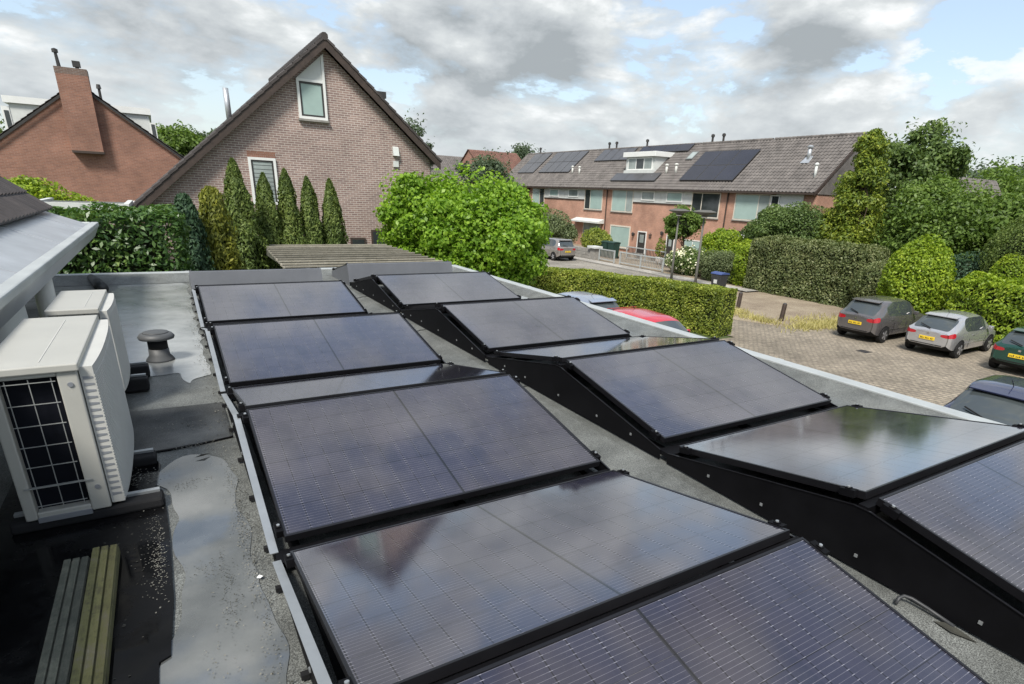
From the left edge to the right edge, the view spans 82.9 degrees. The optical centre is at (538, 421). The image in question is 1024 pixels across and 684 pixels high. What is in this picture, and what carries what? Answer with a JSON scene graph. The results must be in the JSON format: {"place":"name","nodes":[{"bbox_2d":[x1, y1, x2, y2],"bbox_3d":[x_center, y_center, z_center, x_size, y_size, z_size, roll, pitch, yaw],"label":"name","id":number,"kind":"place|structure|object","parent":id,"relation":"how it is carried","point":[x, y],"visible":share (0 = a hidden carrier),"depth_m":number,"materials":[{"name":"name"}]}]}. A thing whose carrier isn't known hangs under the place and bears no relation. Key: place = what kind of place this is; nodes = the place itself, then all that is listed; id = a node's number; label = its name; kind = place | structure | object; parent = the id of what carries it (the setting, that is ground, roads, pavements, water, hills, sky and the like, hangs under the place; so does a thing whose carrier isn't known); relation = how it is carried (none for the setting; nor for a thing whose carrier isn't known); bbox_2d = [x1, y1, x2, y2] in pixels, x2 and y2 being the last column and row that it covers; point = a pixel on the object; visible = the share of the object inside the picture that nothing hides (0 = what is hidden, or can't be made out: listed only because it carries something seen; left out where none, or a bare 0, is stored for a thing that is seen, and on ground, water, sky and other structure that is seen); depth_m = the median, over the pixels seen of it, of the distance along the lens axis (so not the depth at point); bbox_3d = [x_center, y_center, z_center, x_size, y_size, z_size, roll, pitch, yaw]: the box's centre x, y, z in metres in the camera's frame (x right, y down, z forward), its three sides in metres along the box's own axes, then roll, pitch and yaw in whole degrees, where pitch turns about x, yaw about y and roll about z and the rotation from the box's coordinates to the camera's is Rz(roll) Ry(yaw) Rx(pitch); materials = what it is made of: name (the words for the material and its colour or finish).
{"place":"outdoors","nodes":[
{"label":"outdoors","id":0,"kind":"place"},
{"bbox_2d":[40,198,132,224],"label":"flat roofed shed","id":1,"kind":"structure","parent":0,"point":[53,202],"depth_m":17.42,"materials":[{"name":"white paint"}]},
{"bbox_2d":[130,32,441,269],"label":"gable house","id":2,"kind":"structure","parent":0,"point":[318,110],"depth_m":21.00,"materials":[{"name":"brown brick"}]},
{"bbox_2d":[247,157,278,204],"bbox_3d":[-9.832,-8.607,20.739,0.900,1.550,0.069,-10,25,-30],"label":"window","id":3,"kind":"structure","parent":2,"relation":"in","point":[257,165],"depth_m":20.62,"materials":[{"name":"white paint"}]},
{"bbox_2d":[295,54,328,122],"bbox_3d":[-8.066,-11.838,20.509,1.040,2.175,0.129,-10,25,-30],"label":"window","id":4,"kind":"structure","parent":2,"relation":"in","point":[310,84],"depth_m":20.59,"materials":[{"name":"glass"}]},
{"bbox_2d":[0,0,1023,184],"label":"sky","id":5,"kind":"structure","parent":0,"point":[553,75],"materials":[{"name":"grey"}]},
{"bbox_2d":[506,147,558,190],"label":"terraced house","id":6,"kind":"structure","parent":0,"point":[526,178],"depth_m":69.54,"materials":[{"name":"tile"}]},
{"bbox_2d":[541,256,678,280],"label":"street","id":7,"kind":"structure","parent":0,"point":[564,263],"depth_m":42.22,"materials":[{"name":"asphalt"}]},
{"bbox_2d":[541,237,575,260],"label":"parked car","id":8,"kind":"object","parent":7,"relation":"on","point":[555,248],"visible":0.64,"depth_m":44.96,"materials":[{"name":"beige paint"}]},
{"bbox_2d":[573,244,748,288],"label":"front garden","id":9,"kind":"object","parent":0,"point":[666,269],"visible":0.2,"depth_m":44.11,"materials":[{"name":"soil"}]},
{"bbox_2d":[543,208,578,242],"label":"garden shrub","id":10,"kind":"object","parent":9,"relation":"on","point":[560,227],"visible":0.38,"depth_m":52.91,"materials":[{"name":"green plant"}]},
{"bbox_2d":[580,227,612,247],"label":"garden shrub","id":11,"kind":"object","parent":9,"relation":"on","point":[592,237],"visible":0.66,"depth_m":49.35,"materials":[{"name":"green plant"}]},
{"bbox_2d":[662,245,705,275],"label":"flower bush","id":12,"kind":"object","parent":9,"relation":"on","point":[685,261],"visible":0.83,"depth_m":39.10,"materials":[{"name":"white plant"}]},
{"bbox_2d":[663,204,705,249],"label":"ball tree","id":13,"kind":"object","parent":9,"relation":"on","point":[690,223],"visible":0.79,"depth_m":40.19,"materials":[{"name":"green plant"}]},
{"bbox_2d":[696,250,736,283],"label":"garden shrub","id":14,"kind":"object","parent":9,"relation":"on","point":[717,260],"visible":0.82,"depth_m":36.12,"materials":[{"name":"green plant"}]},
{"bbox_2d":[701,227,742,255],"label":"garden shrub","id":15,"kind":"object","parent":9,"relation":"on","point":[720,239],"visible":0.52,"depth_m":37.92,"materials":[{"name":"green plant"}]},
{"bbox_2d":[729,238,753,285],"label":"garden shrub","id":16,"kind":"object","parent":9,"relation":"on","point":[740,261],"visible":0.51,"depth_m":34.77,"materials":[{"name":"green plant"}]},
{"bbox_2d":[740,201,833,243],"bbox_3d":[15.626,-11.024,35.987,4.497,5.068,6.193,-25,34,-50],"label":"shrub","id":17,"kind":"object","parent":9,"relation":"on","point":[797,221],"visible":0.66,"depth_m":34.27,"materials":[{"name":"green plant"}]},
{"bbox_2d":[733,290,843,328],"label":"verge","id":18,"kind":"structure","parent":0,"point":[764,304],"depth_m":28.93,"materials":[{"name":"soil"}]},
{"bbox_2d":[734,308,837,332],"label":"dry grass","id":19,"kind":"structure","parent":18,"relation":"on","point":[821,324],"depth_m":25.01,"materials":[{"name":"plant"}]},
{"bbox_2d":[849,259,890,297],"bbox_3d":[16.474,-6.374,27.706,2.225,2.718,2.996,-10,25,-30],"label":"dark shrub","id":20,"kind":"object","parent":18,"relation":"on","point":[868,282],"visible":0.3,"depth_m":27.56,"materials":[{"name":"green plant"}]},
{"bbox_2d":[723,132,866,238],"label":"terraced house","id":21,"kind":"structure","parent":0,"point":[782,171],"depth_m":40.76,"materials":[{"name":"tile"}]},
{"bbox_2d":[731,193,771,221],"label":"window","id":22,"kind":"structure","parent":21,"relation":"in","point":[746,206],"depth_m":42.48,"materials":[{"name":"white glass"}]},
{"bbox_2d":[690,308,943,338],"bbox_3d":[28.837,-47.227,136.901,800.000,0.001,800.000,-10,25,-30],"label":"ground","id":23,"kind":"structure","parent":0,"point":[721,337],"depth_m":22.22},
{"bbox_2d":[0,174,98,342],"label":"tiled house","id":24,"kind":"structure","parent":23,"relation":"on","point":[40,247],"depth_m":5.22,"materials":[{"name":"tile"}]},
{"bbox_2d":[4,175,98,201],"bbox_3d":[-17.983,-6.303,20.681,5.659,4.656,3.356,-10,25,-30],"label":"garden shrub","id":25,"kind":"object","parent":23,"relation":"on","point":[32,186],"visible":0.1,"depth_m":20.13,"materials":[{"name":"green plant"}]},
{"bbox_2d":[1,95,157,137],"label":"white dormer house","id":26,"kind":"structure","parent":23,"relation":"on","point":[18,108],"depth_m":31.79,"materials":[{"name":"paint"}]},
{"bbox_2d":[0,48,183,225],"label":"red brick house","id":27,"kind":"structure","parent":23,"relation":"on","point":[75,133],"depth_m":28.12,"materials":[{"name":"brick"}]},
{"bbox_2d":[46,201,194,273],"bbox_3d":[-8.118,-1.920,11.149,3.049,4.368,1.965,-10,25,-30],"label":"laurel hedge","id":28,"kind":"object","parent":23,"relation":"on","point":[126,242],"visible":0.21,"depth_m":10.41,"materials":[{"name":"green plant"}]},
{"bbox_2d":[155,119,205,155],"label":"tree","id":29,"kind":"object","parent":23,"relation":"on","point":[182,141],"visible":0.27,"depth_m":41.83,"materials":[{"name":"green plant"}]},
{"bbox_2d":[173,192,215,270],"bbox_3d":[-7.915,-2.964,13.517,1.031,4.482,1.065,-10,25,-30],"label":"conifer","id":30,"kind":"object","parent":23,"relation":"on","point":[199,256],"visible":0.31,"depth_m":12.90,"materials":[{"name":"green plant"}]},
{"bbox_2d":[198,185,246,269],"bbox_3d":[-7.739,-3.319,14.236,1.250,4.639,1.288,-10,25,-30],"label":"conifer","id":31,"kind":"object","parent":23,"relation":"on","point":[215,218],"visible":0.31,"depth_m":13.56,"materials":[{"name":"green plant"}]},
{"bbox_2d":[222,157,270,269],"bbox_3d":[-8.303,-4.591,16.470,1.724,5.347,1.753,3,21,1],"label":"conifer","id":32,"kind":"object","parent":23,"relation":"on","point":[238,205],"visible":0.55,"depth_m":15.78,"materials":[{"name":"green plant"}]},
{"bbox_2d":[255,172,287,268],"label":"conifer","id":33,"kind":"object","parent":23,"relation":"on","point":[268,218],"visible":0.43,"depth_m":16.82,"materials":[{"name":"green plant"}]},
{"bbox_2d":[276,168,307,268],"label":"conifer","id":34,"kind":"object","parent":23,"relation":"on","point":[288,211],"visible":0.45,"depth_m":17.18,"materials":[{"name":"green plant"}]},
{"bbox_2d":[299,175,325,243],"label":"conifer","id":35,"kind":"object","parent":23,"relation":"on","point":[310,215],"visible":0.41,"depth_m":17.59,"materials":[{"name":"green plant"}]},
{"bbox_2d":[321,178,348,243],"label":"conifer","id":36,"kind":"object","parent":23,"relation":"on","point":[334,230],"visible":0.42,"depth_m":18.02,"materials":[{"name":"green plant"}]},
{"bbox_2d":[264,244,442,268],"bbox_3d":[-5.351,-3.165,16.262,3.892,3.060,5.430,-10,25,-30],"label":"slatted carport","id":37,"kind":"object","parent":23,"relation":"on","point":[310,256],"visible":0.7,"depth_m":15.36,"materials":[{"name":"brown wood"}]},
{"bbox_2d":[372,169,453,255],"bbox_3d":[-4.563,-6.344,21.320,3.265,5.376,2.740,-10,25,-30],"label":"leafy tree","id":38,"kind":"object","parent":23,"relation":"on","point":[405,187],"visible":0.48,"depth_m":20.02,"materials":[{"name":"green plant"}]},
{"bbox_2d":[401,163,553,285],"bbox_3d":[-2.284,-6.595,21.789,6.225,5.690,6.245,-10,25,-30],"label":"leafy tree","id":39,"kind":"object","parent":23,"relation":"on","point":[500,228],"visible":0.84,"depth_m":19.96,"materials":[{"name":"green plant"}]},
{"bbox_2d":[454,147,519,192],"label":"tree","id":40,"kind":"object","parent":23,"relation":"on","point":[488,164],"visible":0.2,"depth_m":62.28,"materials":[{"name":"green plant"}]},
{"bbox_2d":[461,149,520,172],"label":"distant house","id":41,"kind":"structure","parent":23,"relation":"on","point":[514,158],"depth_m":89.05,"materials":[{"name":"tile"}]},
{"bbox_2d":[0,265,1023,683],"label":"flat roofed garage","id":42,"kind":"structure","parent":23,"relation":"on","point":[30,573],"depth_m":2.86,"materials":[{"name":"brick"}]},
{"bbox_2d":[34,556,90,683],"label":"wooden plank","id":43,"kind":"object","parent":42,"relation":"on","point":[55,666],"visible":0.94,"depth_m":2.06,"materials":[{"name":"grey wood"}]},
{"bbox_2d":[9,486,163,534],"bbox_3d":[-2.173,0.425,2.813,0.595,0.064,0.125,-10,25,-30],"label":"rubber foot","id":44,"kind":"object","parent":42,"relation":"on","point":[143,499],"visible":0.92,"depth_m":2.81},
{"bbox_2d":[0,315,133,523],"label":"heat pump","id":45,"kind":"object","parent":44,"relation":"on","point":[66,435],"visible":1,"depth_m":2.67,"materials":[{"name":"white plastic"}]},
{"bbox_2d":[70,544,119,683],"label":"wooden plank","id":46,"kind":"object","parent":42,"relation":"on","point":[91,661],"visible":1,"depth_m":2.09,"materials":[{"name":"brown wood"}]},
{"bbox_2d":[125,373,149,392],"bbox_3d":[-3.264,-0.277,4.414,0.490,0.112,0.128,-10,25,-30],"label":"rubber foot","id":47,"kind":"object","parent":42,"relation":"on","point":[138,382],"visible":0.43,"depth_m":4.46},
{"bbox_2d":[44,289,129,389],"bbox_3d":[-3.219,-0.580,4.186,0.340,0.614,0.828,-10,25,-30],"label":"heat pump","id":48,"kind":"object","parent":47,"relation":"on","point":[101,304],"visible":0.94,"depth_m":4.03,"materials":[{"name":"white plastic"}]},
{"bbox_2d":[132,448,156,467],"bbox_3d":[-2.477,0.242,3.246,0.565,0.064,0.125,-10,25,-30],"label":"rubber foot","id":49,"kind":"object","parent":42,"relation":"on","point":[145,457],"visible":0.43,"depth_m":3.33},
{"bbox_2d":[111,283,210,382],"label":"puddle","id":50,"kind":"object","parent":42,"relation":"on","point":[141,308],"visible":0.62,"depth_m":6.63,"materials":[{"name":"liquid"}]},
{"bbox_2d":[137,329,174,362],"bbox_3d":[-3.457,-0.688,5.256,0.290,0.264,0.290,-10,25,-30],"label":"roof vent","id":51,"kind":"object","parent":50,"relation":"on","point":[157,344],"visible":1,"depth_m":5.20,"materials":[{"name":"grey metal"}]},
{"bbox_2d":[53,306,292,683],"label":"algae flecks","id":52,"kind":"object","parent":42,"relation":"on","point":[239,545],"visible":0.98,"depth_m":2.54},
{"bbox_2d":[130,328,286,682],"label":"leaf debris","id":53,"kind":"object","parent":42,"relation":"on","point":[159,546],"visible":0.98,"depth_m":2.58,"materials":[{"name":"plant"}]},
{"bbox_2d":[157,454,289,683],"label":"puddle","id":54,"kind":"object","parent":42,"relation":"on","point":[205,530],"visible":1,"depth_m":2.34,"materials":[{"name":"liquid"}]},
{"bbox_2d":[189,268,322,288],"bbox_3d":[-4.478,-2.294,9.137,1.802,0.327,1.212,-10,25,-30],"label":"wind deflector","id":55,"kind":"object","parent":42,"relation":"on","point":[247,276],"visible":0.79,"depth_m":8.64,"materials":[{"name":"metal"}]},
{"bbox_2d":[190,285,367,329],"bbox_3d":[-3.470,-1.629,7.601,1.864,0.289,2.454,-10,25,-30],"label":"panel mount","id":56,"kind":"object","parent":42,"relation":"on","point":[195,300],"visible":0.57,"depth_m":6.97,"materials":[{"name":"silver metal"}]},
{"bbox_2d":[195,281,366,322],"bbox_3d":[-3.168,-1.507,7.144,1.782,0.051,1.134,-10,36,-30],"label":"solar panel","id":57,"kind":"object","parent":56,"relation":"on","point":[241,302],"visible":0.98,"depth_m":7.07,"materials":[{"name":"black glass"}]},
{"bbox_2d":[201,318,445,397],"bbox_3d":[-2.217,-0.832,5.708,1.864,0.289,2.454,-10,25,-30],"label":"panel mount","id":58,"kind":"object","parent":42,"relation":"on","point":[207,334],"visible":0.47,"depth_m":5.01,"materials":[{"name":"silver metal"}]},
{"bbox_2d":[210,313,441,386],"bbox_3d":[-1.915,-0.709,5.252,1.782,0.051,1.134,-10,36,-30],"label":"solar panel","id":59,"kind":"object","parent":58,"relation":"on","point":[264,352],"visible":1,"depth_m":5.16,"materials":[{"name":"black glass"}]},
{"bbox_2d":[332,261,452,285],"bbox_3d":[-2.590,-2.663,10.209,1.802,0.389,1.212,-10,25,-30],"label":"wind deflector","id":60,"kind":"object","parent":42,"relation":"on","point":[347,274],"visible":0.71,"depth_m":9.67,"materials":[{"name":"metal"}]},
{"bbox_2d":[351,278,440,312],"bbox_3d":[-1.572,-2.025,8.668,1.842,0.297,2.454,-10,25,-30],"label":"panel mount","id":61,"kind":"object","parent":42,"relation":"on","point":[371,288],"visible":0.41,"depth_m":8.12,"materials":[{"name":"black metal"}]},
{"bbox_2d":[375,272,520,306],"bbox_3d":[-1.279,-1.904,8.205,1.782,0.051,1.134,-10,36,-30],"label":"solar panel","id":62,"kind":"object","parent":61,"relation":"on","point":[404,290],"visible":0.98,"depth_m":8.14,"materials":[{"name":"black glass"}]},
{"bbox_2d":[221,384,609,567],"bbox_3d":[-0.964,-0.035,3.816,1.864,0.289,2.454,-10,25,-30],"label":"panel mount","id":63,"kind":"object","parent":42,"relation":"on","point":[237,429],"visible":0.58,"depth_m":3.00,"materials":[{"name":"silver metal"}]},
{"bbox_2d":[227,361,506,410],"bbox_3d":[-1.269,-0.298,4.277,1.782,0.051,1.134,-10,14,-30],"label":"solar panel","id":64,"kind":"object","parent":63,"relation":"on","point":[269,394],"visible":0.97,"depth_m":4.12,"materials":[{"name":"black glass"}]},
{"bbox_2d":[241,374,600,542],"bbox_3d":[-0.662,0.088,3.360,1.782,0.052,1.134,-10,36,-30],"label":"solar panel","id":65,"kind":"object","parent":63,"relation":"on","point":[333,464],"visible":1,"depth_m":3.23,"materials":[{"name":"black glass"}]},
{"bbox_2d":[402,308,631,360],"bbox_3d":[-0.319,-1.228,6.776,1.842,0.297,2.454,-10,25,-30],"label":"panel mount","id":66,"kind":"object","parent":42,"relation":"on","point":[437,321],"visible":0.42,"depth_m":6.21,"materials":[{"name":"black metal"}]},
{"bbox_2d":[441,297,629,351],"bbox_3d":[-0.026,-1.107,6.313,1.782,0.051,1.134,-10,36,-30],"label":"solar panel","id":67,"kind":"object","parent":66,"relation":"on","point":[500,325],"visible":1,"depth_m":6.22,"materials":[{"name":"black glass"}]},
{"bbox_2d":[272,534,799,683],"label":"panel mount","id":68,"kind":"object","parent":42,"relation":"on","point":[316,672],"visible":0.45,"depth_m":1.94,"materials":[{"name":"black metal"}]},
{"bbox_2d":[283,469,789,683],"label":"solar panel","id":69,"kind":"object","parent":68,"relation":"on","point":[430,599],"visible":1,"depth_m":2.16,"materials":[{"name":"black glass"}]},
{"bbox_2d":[444,537,988,683],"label":"solar panel","id":70,"kind":"object","parent":68,"relation":"on","point":[801,610],"visible":1,"depth_m":1.82,"materials":[{"name":"black glass"}]},
{"bbox_2d":[488,357,837,458],"bbox_3d":[0.934,-0.430,4.883,1.842,0.297,2.454,-10,25,-30],"label":"panel mount","id":71,"kind":"object","parent":42,"relation":"on","point":[559,383],"visible":0.48,"depth_m":4.26,"materials":[{"name":"black metal"}]},
{"bbox_2d":[494,335,718,361],"bbox_3d":[0.620,-0.696,5.337,1.782,0.051,1.134,-10,14,-30],"label":"solar panel","id":72,"kind":"object","parent":71,"relation":"on","point":[560,353],"visible":0.97,"depth_m":5.17,"materials":[{"name":"black glass"}]},
{"bbox_2d":[565,340,830,442],"bbox_3d":[1.227,-0.310,4.420,1.782,0.052,1.134,-10,36,-30],"label":"solar panel","id":73,"kind":"object","parent":71,"relation":"on","point":[667,394],"visible":1,"depth_m":4.31,"materials":[{"name":"black glass"}]},
{"bbox_2d":[666,438,1023,661],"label":"panel mount","id":74,"kind":"object","parent":42,"relation":"on","point":[863,537],"visible":0.63,"depth_m":2.49,"materials":[{"name":"black metal"}]},
{"bbox_2d":[679,404,1023,499],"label":"solar panel","id":75,"kind":"object","parent":74,"relation":"on","point":[857,451],"visible":1,"depth_m":3.26,"materials":[{"name":"black glass"}]},
{"bbox_2d":[876,440,1023,602],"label":"solar panel","id":76,"kind":"object","parent":74,"relation":"on","point":[970,514],"visible":1,"depth_m":2.48,"materials":[{"name":"black glass"}]},
{"bbox_2d":[526,149,597,218],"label":"terraced house","id":77,"kind":"structure","parent":23,"relation":"on","point":[545,187],"depth_m":63.70,"materials":[{"name":"tile"}]},
{"bbox_2d":[538,151,588,172],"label":"roof panel array","id":78,"kind":"object","parent":77,"relation":"on","point":[562,162],"visible":0.98,"depth_m":64.87,"materials":[{"name":"glass"}]},
{"bbox_2d":[558,291,619,309],"bbox_3d":[1.367,-4.099,21.321,2.040,1.662,4.174,-11,25,-31],"label":"parked car","id":79,"kind":"object","parent":23,"relation":"on","point":[596,299],"visible":0.11,"depth_m":20.11,"materials":[{"name":"paint"}]},
{"bbox_2d":[561,141,644,244],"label":"terraced house","id":80,"kind":"structure","parent":23,"relation":"on","point":[585,185],"depth_m":58.75,"materials":[{"name":"orange brick"}]},
{"bbox_2d":[529,267,737,336],"bbox_3d":[3.239,-5.384,24.707,10.215,1.870,2.119,15,25,30],"label":"clipped hedge","id":81,"kind":"object","parent":23,"relation":"on","point":[705,309],"visible":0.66,"depth_m":23.41,"materials":[{"name":"green plant"}]},
{"bbox_2d":[604,139,701,255],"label":"terraced house","id":82,"kind":"structure","parent":23,"relation":"on","point":[631,213],"depth_m":52.56,"materials":[{"name":"orange brick"}]},
{"bbox_2d":[610,190,633,213],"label":"window","id":83,"kind":"structure","parent":82,"relation":"in","point":[622,201],"depth_m":54.00,"materials":[{"name":"white glass"}]},
{"bbox_2d":[654,133,773,257],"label":"terraced house","id":84,"kind":"structure","parent":23,"relation":"on","point":[697,194],"depth_m":47.22,"materials":[{"name":"orange brick"}]},
{"bbox_2d":[690,192,721,219],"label":"window","id":85,"kind":"structure","parent":84,"relation":"in","point":[706,201],"depth_m":45.66,"materials":[{"name":"black glass"}]},
{"bbox_2d":[679,149,760,180],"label":"roof panel array","id":86,"kind":"object","parent":84,"relation":"on","point":[729,165],"visible":1,"depth_m":45.98,"materials":[{"name":"glass"}]},
{"bbox_2d":[742,234,889,307],"bbox_3d":[15.086,-8.465,32.009,2.992,3.284,7.513,-10,25,-30],"label":"tall hedge","id":87,"kind":"object","parent":23,"relation":"on","point":[819,271],"visible":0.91,"depth_m":30.99,"materials":[{"name":"green plant"}]},
{"bbox_2d":[813,127,891,243],"bbox_3d":[17.831,-11.277,33.310,5.108,10.204,5.710,2,21,-1],"label":"golden conifer","id":88,"kind":"object","parent":23,"relation":"on","point":[853,215],"visible":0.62,"depth_m":32.01,"materials":[{"name":"green plant"}]},
{"bbox_2d":[876,233,957,314],"bbox_3d":[16.443,-6.085,25.376,2.805,4.167,2.888,-10,25,-30],"label":"rounded bush","id":89,"kind":"object","parent":23,"relation":"on","point":[919,277],"visible":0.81,"depth_m":24.53,"materials":[{"name":"green plant"}]},
{"bbox_2d":[864,117,979,243],"bbox_3d":[21.981,-12.819,34.760,7.062,9.850,6.776,-10,25,-30],"label":"dark tree","id":90,"kind":"object","parent":23,"relation":"on","point":[916,160],"visible":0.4,"depth_m":32.50,"materials":[{"name":"green plant"}]},
{"bbox_2d":[869,172,1008,262],"bbox_3d":[20.877,-9.721,31.027,6.793,6.720,6.240,-10,25,-30],"label":"dark tree","id":91,"kind":"object","parent":23,"relation":"on","point":[925,209],"visible":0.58,"depth_m":29.14,"materials":[{"name":"green plant"}]},
{"bbox_2d":[937,251,992,309],"bbox_3d":[19.263,-6.322,26.921,2.988,3.228,3.352,-10,25,-30],"label":"dark shrub","id":92,"kind":"object","parent":23,"relation":"on","point":[965,266],"visible":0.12,"depth_m":25.96,"materials":[{"name":"green plant"}]},
{"bbox_2d":[946,170,1023,268],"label":"green tree","id":93,"kind":"object","parent":23,"relation":"on","point":[1013,203],"visible":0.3,"depth_m":28.10,"materials":[{"name":"green plant"}]},
{"bbox_2d":[963,155,1023,197],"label":"green tree","id":94,"kind":"object","parent":23,"relation":"on","point":[995,175],"visible":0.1,"depth_m":41.54,"materials":[{"name":"green plant"}]},
{"bbox_2d":[719,319,1023,405],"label":"parking lot","id":95,"kind":"structure","parent":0,"point":[892,363],"depth_m":19.75,"materials":[{"name":"beige brick"}]},
{"bbox_2d":[607,303,689,332],"bbox_3d":[3.480,-2.701,18.047,2.020,1.622,4.174,-10,25,-30],"label":"parked car","id":96,"kind":"object","parent":95,"relation":"on","point":[658,317],"visible":0.14,"depth_m":17.68,"materials":[{"name":"red paint"}]},
{"bbox_2d":[836,295,923,342],"bbox_3d":[13.867,-4.312,23.223,4.206,1.710,1.998,-11,25,-31],"label":"parked car","id":97,"kind":"object","parent":95,"relation":"on","point":[879,318],"visible":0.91,"depth_m":22.20,"materials":[{"name":"grey paint"}]},
{"bbox_2d":[905,309,995,357],"bbox_3d":[15.268,-3.426,21.307,3.915,1.574,1.959,-11,25,-31],"label":"parked car","id":98,"kind":"object","parent":95,"relation":"on","point":[955,333],"visible":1,"depth_m":20.41,"materials":[{"name":"silver paint"}]},
{"bbox_2d":[944,375,1023,424],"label":"parked car","id":99,"kind":"object","parent":95,"relation":"on","point":[998,398],"visible":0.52,"depth_m":11.61,"materials":[{"name":"blue paint"}]},
{"bbox_2d":[988,326,1023,368],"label":"parked car","id":100,"kind":"object","parent":95,"relation":"on","point":[1008,349],"visible":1,"depth_m":18.46,"materials":[{"name":"green paint"}]},
{"bbox_2d":[978,214,1023,272],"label":"clipped dome","id":101,"kind":"structure","parent":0,"point":[1014,244],"depth_m":24.19,"materials":[{"name":"green plant"}]},
{"label":"verge","id":102,"kind":"structure","parent":0,"visible":0},
{"bbox_2d":[943,270,1023,344],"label":"laurel hedge","id":103,"kind":"object","parent":102,"relation":"on","point":[1001,309],"visible":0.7,"depth_m":22.66,"materials":[{"name":"green plant"}]},
{"bbox_2d":[985,252,1023,288],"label":"thuja bush","id":104,"kind":"object","parent":102,"relation":"on","point":[1010,269],"visible":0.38,"depth_m":23.33,"materials":[{"name":"green plant"}]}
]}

